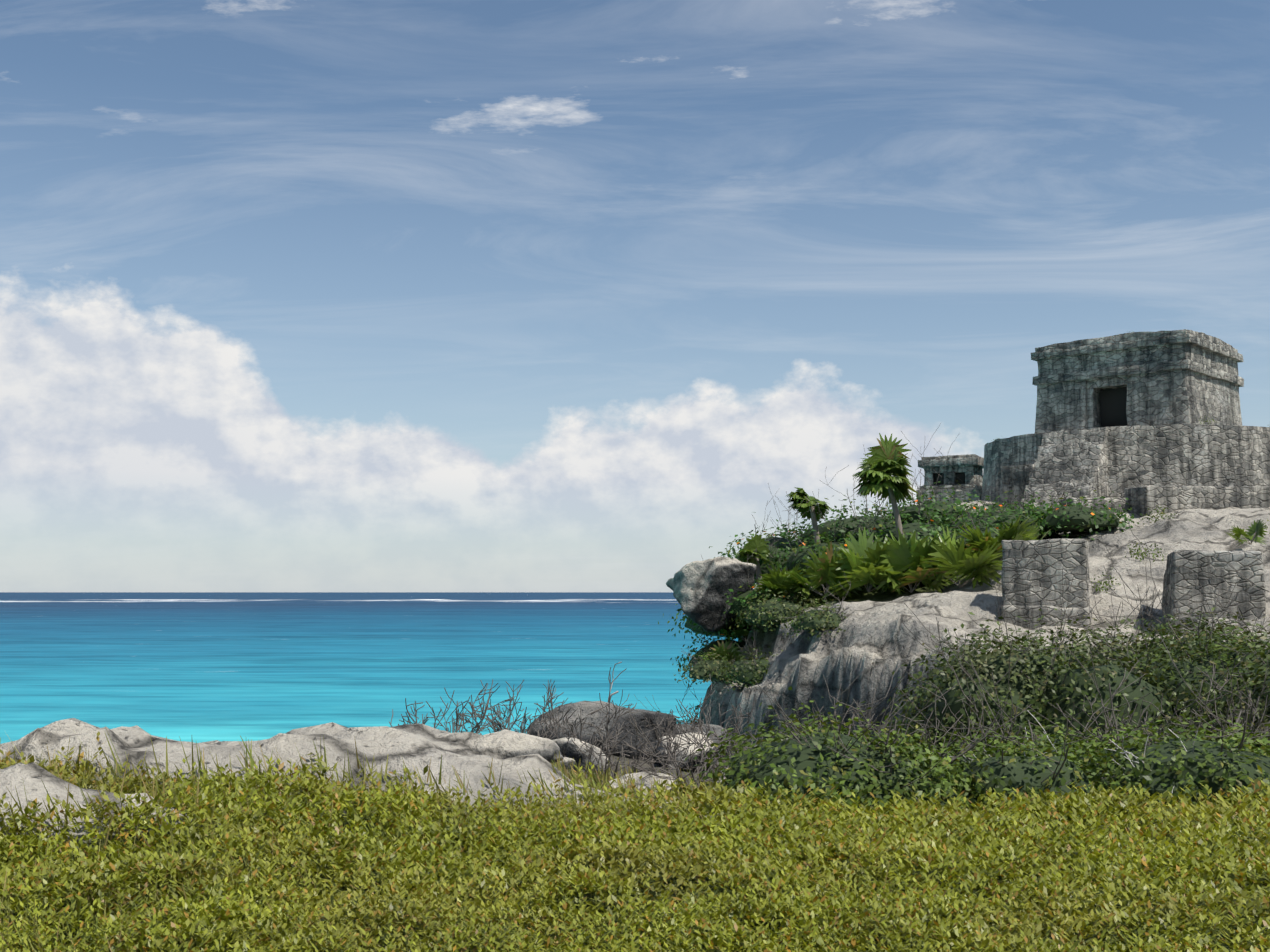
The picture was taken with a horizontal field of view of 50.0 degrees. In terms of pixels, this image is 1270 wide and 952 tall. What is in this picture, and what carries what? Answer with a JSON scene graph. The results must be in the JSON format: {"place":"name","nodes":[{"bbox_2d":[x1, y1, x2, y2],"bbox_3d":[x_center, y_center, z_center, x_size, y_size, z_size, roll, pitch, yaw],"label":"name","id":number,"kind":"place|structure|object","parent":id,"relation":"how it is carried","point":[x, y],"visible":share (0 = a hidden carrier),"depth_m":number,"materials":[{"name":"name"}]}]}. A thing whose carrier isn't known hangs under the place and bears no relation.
{"place":"outdoors","nodes":[
{"label":"outdoors","id":0,"kind":"place"},
{"bbox_2d":[0,592,737,743],"bbox_3d":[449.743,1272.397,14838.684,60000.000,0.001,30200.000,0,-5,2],"label":"sea","id":1,"kind":"structure","parent":0,"point":[197,667],"depth_m":168.28,"materials":[{"name":"blue liquid"}]},
{"bbox_2d":[0,724,1264,951],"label":"grass","id":2,"kind":"structure","parent":0,"point":[596,778],"depth_m":9.60,"materials":[{"name":"green plant"}]},
{"bbox_2d":[0,500,1269,951],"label":"terrain","id":3,"kind":"structure","parent":0,"point":[874,644],"depth_m":22.34,"materials":[{"name":"grey stone"}]},
{"bbox_2d":[472,729,563,762],"bbox_3d":[-1.120,2.521,12.681,0.890,0.317,1.030,0,-5,2],"label":"rock","id":4,"kind":"object","parent":3,"relation":"on","point":[503,744],"visible":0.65,"depth_m":12.41,"materials":[{"name":"grey stone"}]},
{"bbox_2d":[554,757,574,775],"bbox_3d":[-1.328,3.002,13.885,0.855,0.390,1.450,-4,-6,40],"label":"rock","id":5,"kind":"object","parent":3,"relation":"on","point":[567,761],"depth_m":14.05,"materials":[{"name":"grey stone"}]},
{"bbox_2d":[553,737,611,773],"bbox_3d":[-0.680,3.201,15.653,1.104,0.403,0.551,-4,-6,40],"label":"rock","id":6,"kind":"object","parent":3,"relation":"on","point":[572,752],"visible":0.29,"depth_m":15.35,"materials":[{"name":"grey stone"}]},
{"bbox_2d":[527,701,679,759],"bbox_3d":[-0.395,3.361,17.974,2.084,0.797,1.519,3,-6,-35],"label":"rock","id":7,"kind":"object","parent":3,"relation":"on","point":[589,707],"visible":0.33,"depth_m":17.49,"materials":[{"name":"grey stone"}]},
{"bbox_2d":[0,731,1269,951],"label":"ground cover","id":8,"kind":"object","parent":3,"relation":"on","point":[1222,841],"visible":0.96,"depth_m":7.37,"materials":[{"name":"green plant"}]},
{"bbox_2d":[603,772,678,797],"bbox_3d":[0.086,3.075,13.278,0.840,0.328,0.550,2,-5,-18],"label":"rock","id":9,"kind":"object","parent":3,"relation":"on","point":[649,780],"visible":0.25,"depth_m":13.28,"materials":[{"name":"grey stone"}]},
{"bbox_2d":[653,732,717,771],"bbox_3d":[0.623,3.404,16.627,0.718,0.514,1.296,1,-5,-8],"label":"rock","id":10,"kind":"object","parent":3,"relation":"on","point":[660,748],"visible":0.27,"depth_m":16.23,"materials":[{"name":"grey stone"}]},
{"bbox_2d":[676,724,738,760],"bbox_3d":[0.469,4.422,21.252,2.539,1.053,2.551,0,-5,2],"label":"rock","id":11,"kind":"object","parent":3,"relation":"on","point":[717,728],"visible":0.02,"depth_m":21.52,"materials":[{"name":"grey stone"}]},
{"bbox_2d":[666,557,756,632],"bbox_3d":[1.586,2.574,29.590,1.710,1.612,1.967,2,-5,-21],"label":"boulder","id":12,"kind":"object","parent":3,"relation":"on","point":[700,589],"visible":0.92,"depth_m":28.86,"materials":[{"name":"grey stone"}]},
{"bbox_2d":[389,425,1269,802],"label":"twigs","id":13,"kind":"object","parent":3,"relation":"on","point":[613,745],"visible":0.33,"depth_m":14.44,"materials":[{"name":"plant"}]},
{"bbox_2d":[683,498,1109,723],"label":"flowers","id":14,"kind":"object","parent":3,"relation":"on","point":[875,529],"visible":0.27,"depth_m":30.84,"materials":[{"name":"plant"}]},
{"bbox_2d":[657,481,1141,723],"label":"shrubs","id":15,"kind":"object","parent":3,"relation":"on","point":[1050,509],"visible":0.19,"depth_m":30.86,"materials":[{"name":"green plant"}]},
{"bbox_2d":[608,662,1197,796],"bbox_3d":[1.694,3.083,15.923,2.145,1.352,11.058,3,-6,-34],"label":"dead wood","id":16,"kind":"object","parent":3,"relation":"on","point":[1126,753],"visible":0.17,"depth_m":11.74,"materials":[{"name":"brown wood"}]},
{"bbox_2d":[916,454,983,503],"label":"shrine","id":17,"kind":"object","parent":3,"relation":"on","point":[970,465],"visible":0.67,"depth_m":41.37,"materials":[{"name":"grey stone"}]},
{"bbox_2d":[934,472,964,484],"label":"window openings","id":18,"kind":"object","parent":17,"relation":"attached to","point":[959,478],"visible":0.14,"depth_m":41.52,"materials":[{"name":"black"}]},
{"bbox_2d":[674,582,1269,757],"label":"shrub leaves","id":19,"kind":"object","parent":3,"relation":"on","point":[1239,643],"visible":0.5,"depth_m":16.43,"materials":[{"name":"green plant"}]},
{"bbox_2d":[684,331,1269,828],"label":"shrub leaves","id":20,"kind":"object","parent":3,"relation":"on","point":[954,773],"visible":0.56,"depth_m":11.58,"materials":[{"name":"green plant"}]},
{"bbox_2d":[685,501,1269,826],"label":"shrub","id":21,"kind":"object","parent":3,"relation":"on","point":[803,761],"visible":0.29,"depth_m":15.73,"materials":[{"name":"green plant"}]},
{"bbox_2d":[699,433,1266,661],"bbox_3d":[13.110,1.328,29.774,21.598,5.889,12.456,2,-5,-27],"label":"palm","id":22,"kind":"object","parent":3,"relation":"on","point":[885,564],"depth_m":27.85,"materials":[{"name":"green plant"}]},
{"bbox_2d":[1000,538,1092,628],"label":"stone wall","id":23,"kind":"structure","parent":3,"relation":"on","point":[1044,565],"depth_m":23.27,"materials":[{"name":"grey stone"}]},
{"bbox_2d":[981,329,1269,511],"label":"temple","id":24,"kind":"structure","parent":3,"relation":"on","point":[1179,384],"depth_m":36.08,"materials":[{"name":"grey stone"}]},
{"bbox_2d":[1100,387,1127,426],"bbox_3d":[14.352,-1.973,38.774,3.100,1.840,3.100,-4,-6,41],"label":"doorway","id":25,"kind":"structure","parent":24,"relation":"attached to","point":[1112,407],"depth_m":37.68,"materials":[{"name":"black"}]},
{"bbox_2d":[1059,486,1269,516],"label":"terrace","id":26,"kind":"structure","parent":3,"relation":"on","point":[1141,500],"depth_m":32.25,"materials":[{"name":"grey stone"}]},
{"bbox_2d":[1161,550,1265,634],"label":"stone wall","id":27,"kind":"structure","parent":3,"relation":"on","point":[1247,564],"depth_m":22.41,"materials":[{"name":"grey stone"}]},
{"bbox_2d":[0,0,1269,591],"label":"sky","id":28,"kind":"structure","parent":0,"point":[295,295],"materials":[{"name":"blue"}]}
]}

